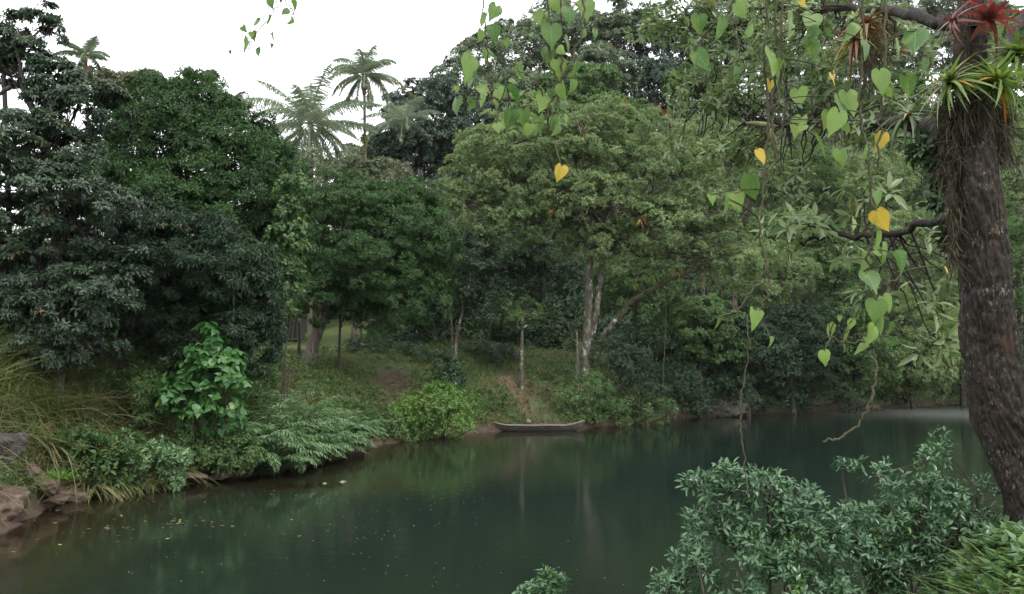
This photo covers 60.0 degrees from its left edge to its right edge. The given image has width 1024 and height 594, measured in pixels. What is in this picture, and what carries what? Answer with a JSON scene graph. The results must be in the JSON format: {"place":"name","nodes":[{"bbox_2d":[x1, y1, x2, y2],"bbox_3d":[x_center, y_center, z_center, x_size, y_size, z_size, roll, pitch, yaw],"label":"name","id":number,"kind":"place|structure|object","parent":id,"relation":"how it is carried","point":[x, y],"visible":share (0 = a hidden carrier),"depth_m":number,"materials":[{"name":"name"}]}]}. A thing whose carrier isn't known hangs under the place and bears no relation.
{"place":"outdoors","nodes":[
{"label":"outdoors","id":0,"kind":"place"},
{"bbox_2d":[452,0,509,116],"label":"hanging vine","id":1,"kind":"object","parent":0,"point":[469,63],"visible":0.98,"depth_m":4.98,"materials":[{"name":"green plant"}]},
{"bbox_2d":[0,403,1003,593],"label":"river water","id":2,"kind":"structure","parent":0,"point":[599,512],"depth_m":21.87,"materials":[{"name":"liquid"}]},
{"bbox_2d":[493,420,584,430],"bbox_3d":[1.469,7.087,48.513,5.030,0.693,0.799,0,-4,-3],"label":"dugout canoe","id":3,"kind":"object","parent":2,"relation":"on","point":[576,426],"visible":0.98,"depth_m":48.26,"materials":[{"name":"grey wood"}]},
{"bbox_2d":[0,125,1023,549],"bbox_3d":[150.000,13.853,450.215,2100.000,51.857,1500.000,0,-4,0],"label":"ground","id":4,"kind":"structure","parent":0,"point":[46,519],"depth_m":50.21,"materials":[{"name":"soil"}]},
{"bbox_2d":[0,482,29,520],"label":"boulder","id":5,"kind":"object","parent":4,"relation":"on","point":[10,509],"visible":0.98,"depth_m":20.21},
{"bbox_2d":[0,0,69,333],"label":"feathery tree","id":6,"kind":"object","parent":4,"relation":"on","point":[51,21],"visible":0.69,"depth_m":27.64,"materials":[{"name":"green plant"}]},
{"bbox_2d":[0,27,159,415],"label":"feathery tree","id":7,"kind":"object","parent":4,"relation":"on","point":[78,246],"visible":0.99,"depth_m":25.95,"materials":[{"name":"green plant"}]},
{"bbox_2d":[0,337,161,529],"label":"dry grass","id":8,"kind":"structure","parent":4,"relation":"on","point":[18,414],"depth_m":25.06,"materials":[{"name":"plant"}]},
{"bbox_2d":[0,308,163,449],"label":"tall grass","id":9,"kind":"structure","parent":4,"relation":"on","point":[16,377],"depth_m":25.73,"materials":[{"name":"plant"}]},
{"bbox_2d":[55,35,110,127],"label":"slender palm","id":10,"kind":"object","parent":4,"relation":"on","point":[86,52],"visible":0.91,"depth_m":44.88,"materials":[{"name":"green plant"}]},
{"bbox_2d":[38,423,142,494],"bbox_3d":[-11.796,4.522,24.787,2.906,1.974,1.956,0,-4,0],"label":"shrub","id":11,"kind":"object","parent":4,"relation":"on","point":[107,446],"visible":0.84,"depth_m":24.42,"materials":[{"name":"green plant"}]},
{"bbox_2d":[80,64,164,150],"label":"hill tree","id":12,"kind":"object","parent":4,"relation":"on","point":[110,74],"visible":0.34,"depth_m":65.67,"materials":[{"name":"green plant"}]},
{"bbox_2d":[2,362,269,508],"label":"bank grass","id":13,"kind":"structure","parent":4,"relation":"on","point":[71,426],"depth_m":26.43,"materials":[{"name":"plant"}]},
{"bbox_2d":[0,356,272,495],"bbox_3d":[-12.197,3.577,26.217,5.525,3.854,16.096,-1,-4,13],"label":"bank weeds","id":14,"kind":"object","parent":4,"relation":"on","point":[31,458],"visible":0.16,"depth_m":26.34,"materials":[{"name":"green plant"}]},
{"bbox_2d":[104,427,193,491],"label":"shrub","id":15,"kind":"object","parent":4,"relation":"on","point":[174,459],"visible":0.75,"depth_m":25.65,"materials":[{"name":"green plant"}]},
{"bbox_2d":[116,368,188,433],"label":"shrub","id":16,"kind":"object","parent":4,"relation":"on","point":[148,379],"visible":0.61,"depth_m":27.82,"materials":[{"name":"green plant"}]},
{"bbox_2d":[76,194,289,380],"bbox_3d":[-11.251,-0.289,29.694,7.914,6.438,5.067,0,-4,0],"label":"mango tree","id":17,"kind":"object","parent":4,"relation":"on","point":[230,260],"visible":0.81,"depth_m":28.88,"materials":[{"name":"green plant"}]},
{"bbox_2d":[79,332,287,419],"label":"undergrowth","id":18,"kind":"object","parent":4,"relation":"on","point":[260,392],"visible":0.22,"depth_m":30.95,"materials":[{"name":"green plant"}]},
{"bbox_2d":[68,64,321,360],"bbox_3d":[-12.730,-3.158,35.230,8.881,11.954,8.016,3,-5,-37],"label":"mango tree","id":19,"kind":"object","parent":4,"relation":"on","point":[197,138],"visible":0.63,"depth_m":33.87,"materials":[{"name":"green plant"}]},
{"bbox_2d":[143,319,254,482],"bbox_3d":[-9.749,3.229,27.697,3.640,5.141,2.025,-1,-4,11],"label":"shrub","id":20,"kind":"object","parent":4,"relation":"on","point":[233,377],"visible":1,"depth_m":27.35,"materials":[{"name":"green plant"}]},
{"bbox_2d":[158,421,264,483],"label":"shrub","id":21,"kind":"object","parent":4,"relation":"on","point":[219,446],"visible":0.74,"depth_m":27.29,"materials":[{"name":"green plant"}]},
{"bbox_2d":[187,406,335,471],"bbox_3d":[-8.598,4.677,29.119,5.282,2.078,4.584,0,-4,0],"label":"fern clump","id":22,"kind":"object","parent":4,"relation":"on","point":[272,436],"visible":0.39,"depth_m":28.90,"materials":[{"name":"green plant"}]},
{"bbox_2d":[201,403,346,466],"bbox_3d":[-8.474,4.646,30.016,5.637,2.238,5.213,0,-4,0],"label":"fern clump","id":23,"kind":"object","parent":4,"relation":"on","point":[265,425],"visible":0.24,"depth_m":29.70,"materials":[{"name":"green plant"}]},
{"bbox_2d":[219,417,331,478],"bbox_3d":[-8.098,5.070,29.438,4.389,1.981,4.828,0,-4,0],"label":"fern clump","id":24,"kind":"object","parent":4,"relation":"on","point":[265,461],"visible":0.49,"depth_m":29.11,"materials":[{"name":"green plant"}]},
{"bbox_2d":[260,170,315,411],"bbox_3d":[-8.435,0.281,33.298,1.961,10.321,2.370,0,-4,0],"label":"climbing vine","id":25,"kind":"object","parent":4,"relation":"on","point":[299,221],"visible":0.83,"depth_m":33.07,"materials":[{"name":"green plant"}]},
{"bbox_2d":[239,385,352,432],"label":"fern clump","id":26,"kind":"object","parent":4,"relation":"on","point":[287,414],"visible":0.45,"depth_m":32.41,"materials":[{"name":"green plant"}]},
{"bbox_2d":[243,63,379,332],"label":"coconut palm","id":27,"kind":"object","parent":4,"relation":"on","point":[299,112],"visible":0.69,"depth_m":72.45,"materials":[{"name":"green plant"}]},
{"bbox_2d":[275,144,430,342],"bbox_3d":[-10.808,-3.442,60.254,10.850,14.251,8.748,0,-4,0],"label":"broadleaf tree","id":28,"kind":"object","parent":4,"relation":"on","point":[382,163],"visible":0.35,"depth_m":59.26,"materials":[{"name":"green plant"}]},
{"bbox_2d":[328,45,415,323],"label":"slender palm","id":29,"kind":"object","parent":4,"relation":"on","point":[366,67],"visible":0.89,"depth_m":75.11,"materials":[{"name":"green plant"}]},
{"bbox_2d":[278,165,466,364],"bbox_3d":[-7.902,-1.655,46.763,10.973,10.760,7.209,0,-4,0],"label":"mango tree","id":30,"kind":"object","parent":4,"relation":"on","point":[353,254],"visible":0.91,"depth_m":45.84,"materials":[{"name":"green plant"}]},
{"bbox_2d":[342,332,435,363],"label":"shrub","id":31,"kind":"object","parent":4,"relation":"on","point":[389,343],"visible":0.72,"depth_m":53.59,"materials":[{"name":"green plant"}]},
{"bbox_2d":[360,405,422,441],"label":"shrub","id":32,"kind":"object","parent":4,"relation":"on","point":[396,426],"visible":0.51,"depth_m":41.83,"materials":[{"name":"green plant"}]},
{"bbox_2d":[360,96,441,304],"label":"slender palm","id":33,"kind":"object","parent":4,"relation":"on","point":[402,112],"visible":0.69,"depth_m":82.78,"materials":[{"name":"green plant"}]},
{"bbox_2d":[362,119,444,299],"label":"hill tree","id":34,"kind":"object","parent":4,"relation":"on","point":[389,146],"visible":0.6,"depth_m":83.32,"materials":[{"name":"green plant"}]},
{"bbox_2d":[379,76,452,238],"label":"hill tree","id":35,"kind":"object","parent":4,"relation":"on","point":[398,98],"visible":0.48,"depth_m":96.98,"materials":[{"name":"green plant"}]},
{"bbox_2d":[363,302,470,343],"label":"understorey tree","id":36,"kind":"object","parent":4,"relation":"on","point":[405,336],"visible":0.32,"depth_m":64.57,"materials":[{"name":"green plant"}]},
{"bbox_2d":[246,338,596,442],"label":"slope grass","id":37,"kind":"structure","parent":4,"relation":"on","point":[327,355],"depth_m":50.79,"materials":[{"name":"plant"}]},
{"bbox_2d":[381,377,482,439],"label":"shrub","id":38,"kind":"object","parent":4,"relation":"on","point":[453,403],"visible":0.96,"depth_m":43.17,"materials":[{"name":"green plant"}]},
{"bbox_2d":[421,348,468,436],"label":"shrub","id":39,"kind":"object","parent":4,"relation":"on","point":[450,360],"visible":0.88,"depth_m":44.72,"materials":[{"name":"green plant"}]},
{"bbox_2d":[409,116,483,222],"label":"hill tree","id":40,"kind":"object","parent":4,"relation":"on","point":[445,129],"visible":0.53,"depth_m":83.31,"materials":[{"name":"green plant"}]},
{"bbox_2d":[416,52,493,117],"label":"hill tree","id":41,"kind":"object","parent":4,"relation":"on","point":[455,69],"visible":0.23,"depth_m":105.78,"materials":[{"name":"green plant"}]},
{"bbox_2d":[424,75,516,209],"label":"hill tree","id":42,"kind":"object","parent":4,"relation":"on","point":[463,91],"visible":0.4,"depth_m":96.51,"materials":[{"name":"green plant"}]},
{"bbox_2d":[447,226,514,383],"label":"slender tree","id":43,"kind":"object","parent":4,"relation":"on","point":[469,298],"visible":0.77,"depth_m":52.76,"materials":[{"name":"green plant"}]},
{"bbox_2d":[442,30,523,189],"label":"hill tree","id":44,"kind":"object","parent":4,"relation":"on","point":[465,45],"visible":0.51,"depth_m":110.57,"materials":[{"name":"green plant"}]},
{"bbox_2d":[457,339,534,365],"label":"shrub","id":45,"kind":"object","parent":4,"relation":"on","point":[499,347],"visible":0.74,"depth_m":55.32,"materials":[{"name":"green plant"}]},
{"bbox_2d":[463,220,547,343],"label":"understorey tree","id":46,"kind":"object","parent":4,"relation":"on","point":[495,275],"visible":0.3,"depth_m":65.58,"materials":[{"name":"green plant"}]},
{"bbox_2d":[492,291,544,388],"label":"slender tree","id":47,"kind":"object","parent":4,"relation":"on","point":[511,315],"visible":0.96,"depth_m":52.84,"materials":[{"name":"green plant"}]},
{"bbox_2d":[471,67,566,199],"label":"hill tree","id":48,"kind":"object","parent":4,"relation":"on","point":[521,84],"visible":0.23,"depth_m":100.36,"materials":[{"name":"green plant"}]},
{"bbox_2d":[479,305,582,352],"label":"understorey tree","id":49,"kind":"object","parent":4,"relation":"on","point":[555,334],"visible":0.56,"depth_m":64.78,"materials":[{"name":"green plant"}]},
{"bbox_2d":[499,15,576,145],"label":"hill tree","id":50,"kind":"object","parent":4,"relation":"on","point":[520,30],"visible":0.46,"depth_m":115.44,"materials":[{"name":"green plant"}]},
{"bbox_2d":[498,212,585,345],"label":"understorey tree","id":51,"kind":"object","parent":4,"relation":"on","point":[549,264],"visible":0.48,"depth_m":67.56,"materials":[{"name":"green plant"}]},
{"bbox_2d":[486,0,597,181],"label":"hanging vine","id":52,"kind":"object","parent":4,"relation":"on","point":[552,34],"visible":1,"depth_m":4.79,"materials":[{"name":"green plant"}]},
{"bbox_2d":[512,563,573,593],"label":"glossy bush","id":53,"kind":"object","parent":4,"relation":"on","point":[555,584],"visible":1,"depth_m":4.50,"materials":[{"name":"green plant"}]},
{"bbox_2d":[503,88,587,302],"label":"hill tree","id":54,"kind":"object","parent":4,"relation":"on","point":[526,99],"visible":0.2,"depth_m":90.25,"materials":[{"name":"green plant"}]},
{"bbox_2d":[530,60,623,260],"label":"hill tree","id":55,"kind":"object","parent":4,"relation":"on","point":[583,85],"visible":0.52,"depth_m":98.57,"materials":[{"name":"green plant"}]},
{"bbox_2d":[542,368,631,427],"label":"shrub","id":56,"kind":"object","parent":4,"relation":"on","point":[582,408],"visible":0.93,"depth_m":50.66,"materials":[{"name":"green plant"}]},
{"bbox_2d":[556,40,626,220],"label":"hill tree","id":57,"kind":"object","parent":4,"relation":"on","point":[605,53],"visible":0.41,"depth_m":106.57,"materials":[{"name":"green plant"}]},
{"bbox_2d":[436,95,763,405],"bbox_3d":[5.412,-2.866,53.673,20.237,19.239,8.272,0,-4,0],"label":"rain tree","id":58,"kind":"object","parent":4,"relation":"on","point":[590,232],"visible":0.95,"depth_m":53.56,"materials":[{"name":"green plant"}]},
{"bbox_2d":[576,59,644,255],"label":"hill tree","id":59,"kind":"object","parent":4,"relation":"on","point":[624,86],"visible":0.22,"depth_m":105.27,"materials":[{"name":"green plant"}]},
{"bbox_2d":[572,0,659,212],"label":"skyline tree","id":60,"kind":"object","parent":4,"relation":"on","point":[614,20],"visible":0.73,"depth_m":114.32,"materials":[{"name":"green plant"}]},
{"bbox_2d":[584,90,656,307],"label":"hill tree","id":61,"kind":"object","parent":4,"relation":"on","point":[614,93],"visible":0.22,"depth_m":91.62,"materials":[{"name":"green plant"}]},
{"bbox_2d":[588,325,673,419],"bbox_3d":[7.101,4.652,54.349,5.248,5.853,4.477,0,-4,0],"label":"shrub","id":62,"kind":"object","parent":4,"relation":"on","point":[617,355],"visible":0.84,"depth_m":53.55,"materials":[{"name":"green plant"}]},
{"bbox_2d":[597,382,678,424],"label":"shrub","id":63,"kind":"object","parent":4,"relation":"on","point":[638,398],"visible":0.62,"depth_m":53.11,"materials":[{"name":"green plant"}]},
{"bbox_2d":[593,240,683,366],"bbox_3d":[9.027,0.594,64.156,6.381,10.256,6.666,2,-5,-30],"label":"understorey tree","id":64,"kind":"object","parent":4,"relation":"on","point":[627,274],"visible":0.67,"depth_m":63.42,"materials":[{"name":"green plant"}]},
{"bbox_2d":[612,51,687,242],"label":"hill tree","id":65,"kind":"object","parent":4,"relation":"on","point":[652,65],"visible":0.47,"depth_m":108.60,"materials":[{"name":"green plant"}]},
{"bbox_2d":[608,323,698,392],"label":"understorey tree","id":66,"kind":"object","parent":4,"relation":"on","point":[671,343],"visible":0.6,"depth_m":60.79,"materials":[{"name":"green plant"}]},
{"bbox_2d":[625,9,712,242],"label":"hill tree","id":67,"kind":"object","parent":4,"relation":"on","point":[654,49],"visible":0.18,"depth_m":115.53,"materials":[{"name":"green plant"}]},
{"bbox_2d":[650,361,712,420],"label":"shrub","id":68,"kind":"object","parent":4,"relation":"on","point":[699,391],"visible":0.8,"depth_m":57.26,"materials":[{"name":"green plant"}]},
{"bbox_2d":[371,74,1023,299],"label":"hill forest","id":69,"kind":"object","parent":4,"relation":"on","point":[661,131],"visible":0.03,"depth_m":124.25,"materials":[{"name":"green plant"}]},
{"bbox_2d":[660,62,752,295],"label":"hill tree","id":70,"kind":"object","parent":4,"relation":"on","point":[668,73],"visible":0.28,"depth_m":101.50,"materials":[{"name":"green plant"}]},
{"bbox_2d":[660,283,753,416],"bbox_3d":[13.262,3.761,61.740,5.638,9.588,6.008,2,-5,-27],"label":"tree","id":71,"kind":"object","parent":4,"relation":"on","point":[706,354],"visible":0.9,"depth_m":60.53,"materials":[{"name":"green plant"}]},
{"bbox_2d":[403,251,1023,351],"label":"hill undergrowth","id":72,"kind":"object","parent":4,"relation":"on","point":[575,299],"visible":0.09,"depth_m":82.79,"materials":[{"name":"green plant"}]},
{"bbox_2d":[674,0,760,250],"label":"hill tree","id":73,"kind":"object","parent":4,"relation":"on","point":[687,55],"visible":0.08,"depth_m":116.59,"materials":[{"name":"green plant"}]},
{"bbox_2d":[683,0,752,83],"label":"hanging vine","id":74,"kind":"object","parent":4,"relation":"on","point":[699,56],"visible":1,"depth_m":4.59,"materials":[{"name":"green plant"}]},
{"bbox_2d":[674,376,765,417],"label":"shrub","id":75,"kind":"object","parent":4,"relation":"on","point":[727,383],"visible":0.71,"depth_m":60.22,"materials":[{"name":"green plant"}]},
{"bbox_2d":[671,116,792,320],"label":"hill tree","id":76,"kind":"object","parent":4,"relation":"on","point":[734,181],"visible":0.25,"depth_m":83.99,"materials":[{"name":"green plant"}]},
{"bbox_2d":[695,309,803,415],"bbox_3d":[16.552,4.811,62.154,7.051,8.041,7.025,-2,-5,28],"label":"tree","id":77,"kind":"object","parent":4,"relation":"on","point":[775,356],"visible":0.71,"depth_m":61.46,"materials":[{"name":"green plant"}]},
{"bbox_2d":[646,456,877,593],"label":"glossy bush","id":78,"kind":"object","parent":4,"relation":"on","point":[772,561],"visible":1,"depth_m":5.83,"materials":[{"name":"green plant"}]},
{"bbox_2d":[731,382,808,414],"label":"shrub","id":79,"kind":"object","parent":4,"relation":"on","point":[765,392],"visible":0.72,"depth_m":63.84,"materials":[{"name":"green plant"}]},
{"bbox_2d":[717,238,824,390],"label":"tree","id":80,"kind":"object","parent":4,"relation":"on","point":[804,273],"visible":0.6,"depth_m":67.05,"materials":[{"name":"green plant"}]},
{"bbox_2d":[741,206,837,333],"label":"hill tree","id":81,"kind":"object","parent":4,"relation":"on","point":[771,227],"visible":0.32,"depth_m":75.89,"materials":[{"name":"green plant"}]},
{"bbox_2d":[738,130,852,215],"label":"hill tree","id":82,"kind":"object","parent":4,"relation":"on","point":[822,172],"visible":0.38,"depth_m":89.57,"materials":[{"name":"green plant"}]},
{"bbox_2d":[751,302,851,412],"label":"tree","id":83,"kind":"object","parent":4,"relation":"on","point":[816,324],"visible":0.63,"depth_m":64.95,"materials":[{"name":"green plant"}]},
{"bbox_2d":[763,43,855,307],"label":"hill tree","id":84,"kind":"object","parent":4,"relation":"on","point":[796,108],"visible":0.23,"depth_m":112.84,"materials":[{"name":"green plant"}]},
{"bbox_2d":[623,0,1023,522],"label":"tree","id":85,"kind":"object","parent":4,"relation":"on","point":[985,328],"visible":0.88,"depth_m":8.24,"materials":[{"name":"green plant"}]},
{"bbox_2d":[707,0,856,347],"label":"hanging vine","id":86,"kind":"object","parent":85,"relation":"hanging from","point":[749,184],"visible":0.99,"depth_m":4.48,"materials":[{"name":"green plant"}]},
{"bbox_2d":[818,0,947,442],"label":"hanging vine","id":87,"kind":"object","parent":85,"relation":"hanging from","point":[913,40],"visible":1,"depth_m":4.34,"materials":[{"name":"green plant"}]},
{"bbox_2d":[903,119,960,259],"bbox_3d":[3.344,0.274,6.444,0.933,3.220,0.451,0,-4,0],"label":"hanging fern","id":88,"kind":"object","parent":85,"relation":"attached to","point":[920,158],"visible":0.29,"depth_m":6.54,"materials":[{"name":"green plant"}]},
{"bbox_2d":[907,50,999,126],"bbox_3d":[3.116,-1.438,6.198,0.633,0.595,0.615,0,-4,0],"label":"bromeliad","id":89,"kind":"object","parent":85,"relation":"attached to","point":[951,80],"visible":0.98,"depth_m":6.13,"materials":[{"name":"plant"}]},
{"bbox_2d":[940,52,1023,125],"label":"bromeliad","id":90,"kind":"object","parent":85,"relation":"attached to","point":[1003,90],"visible":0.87,"depth_m":6.17,"materials":[{"name":"plant"}]},
{"bbox_2d":[940,0,1023,56],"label":"bromeliad","id":91,"kind":"object","parent":85,"relation":"attached to","point":[990,14],"visible":0.98,"depth_m":6.37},
{"bbox_2d":[971,28,1023,91],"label":"bromeliad","id":92,"kind":"object","parent":85,"relation":"attached to","point":[1011,50],"visible":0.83,"depth_m":6.38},
{"bbox_2d":[777,377,890,412],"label":"shrub","id":93,"kind":"object","parent":4,"relation":"on","point":[835,394],"visible":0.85,"depth_m":66.72,"materials":[{"name":"green plant"}]},
{"bbox_2d":[777,221,891,396],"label":"tree","id":94,"kind":"object","parent":4,"relation":"on","point":[828,255],"visible":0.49,"depth_m":71.03,"materials":[{"name":"green plant"}]},
{"bbox_2d":[648,331,1023,410],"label":"bank undergrowth","id":95,"kind":"object","parent":4,"relation":"on","point":[854,374],"visible":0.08,"depth_m":70.86,"materials":[{"name":"green plant"}]},
{"bbox_2d":[803,301,911,410],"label":"tree","id":96,"kind":"object","parent":4,"relation":"on","point":[882,344],"visible":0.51,"depth_m":67.93,"materials":[{"name":"green plant"}]},
{"bbox_2d":[809,136,923,326],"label":"hill tree","id":97,"kind":"object","parent":4,"relation":"on","point":[857,191],"visible":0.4,"depth_m":93.29,"materials":[{"name":"green plant"}]},
{"bbox_2d":[849,64,935,325],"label":"hill tree","id":98,"kind":"object","parent":4,"relation":"on","point":[887,287],"visible":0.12,"depth_m":112.36,"materials":[{"name":"green plant"}]},
{"bbox_2d":[851,201,951,402],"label":"tree","id":99,"kind":"object","parent":4,"relation":"on","point":[911,216],"visible":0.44,"depth_m":75.52,"materials":[{"name":"green plant"}]},
{"bbox_2d":[867,130,944,325],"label":"hill tree","id":100,"kind":"object","parent":4,"relation":"on","point":[920,189],"visible":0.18,"depth_m":98.43,"materials":[{"name":"green plant"}]},
{"bbox_2d":[853,290,963,407],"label":"tree","id":101,"kind":"object","parent":4,"relation":"on","point":[921,338],"visible":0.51,"depth_m":72.36,"materials":[{"name":"green plant"}]},
{"bbox_2d":[829,425,1003,593],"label":"glossy bush","id":102,"kind":"object","parent":4,"relation":"on","point":[907,544],"visible":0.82,"depth_m":6.33,"materials":[{"name":"green plant"}]},
{"bbox_2d":[887,29,993,275],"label":"hill tree","id":103,"kind":"object","parent":4,"relation":"on","point":[920,55],"visible":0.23,"depth_m":117.37,"materials":[{"name":"green plant"}]},
{"bbox_2d":[916,514,1023,593],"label":"weeds","id":104,"kind":"object","parent":4,"relation":"on","point":[1004,521],"depth_m":5.40,"materials":[{"name":"plant"}]},
{"bbox_2d":[996,95,1023,354],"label":"tree","id":105,"kind":"object","parent":4,"relation":"on","point":[1018,183],"visible":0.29,"depth_m":88.29,"materials":[{"name":"green plant"}]},
{"bbox_2d":[1004,198,1023,367],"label":"tree","id":106,"kind":"object","parent":4,"relation":"on","point":[1019,233],"visible":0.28,"depth_m":79.26,"materials":[{"name":"green plant"}]},
{"bbox_2d":[0,0,1023,242],"label":"sky","id":107,"kind":"structure","parent":0,"point":[162,35],"materials":[{"name":"white"}]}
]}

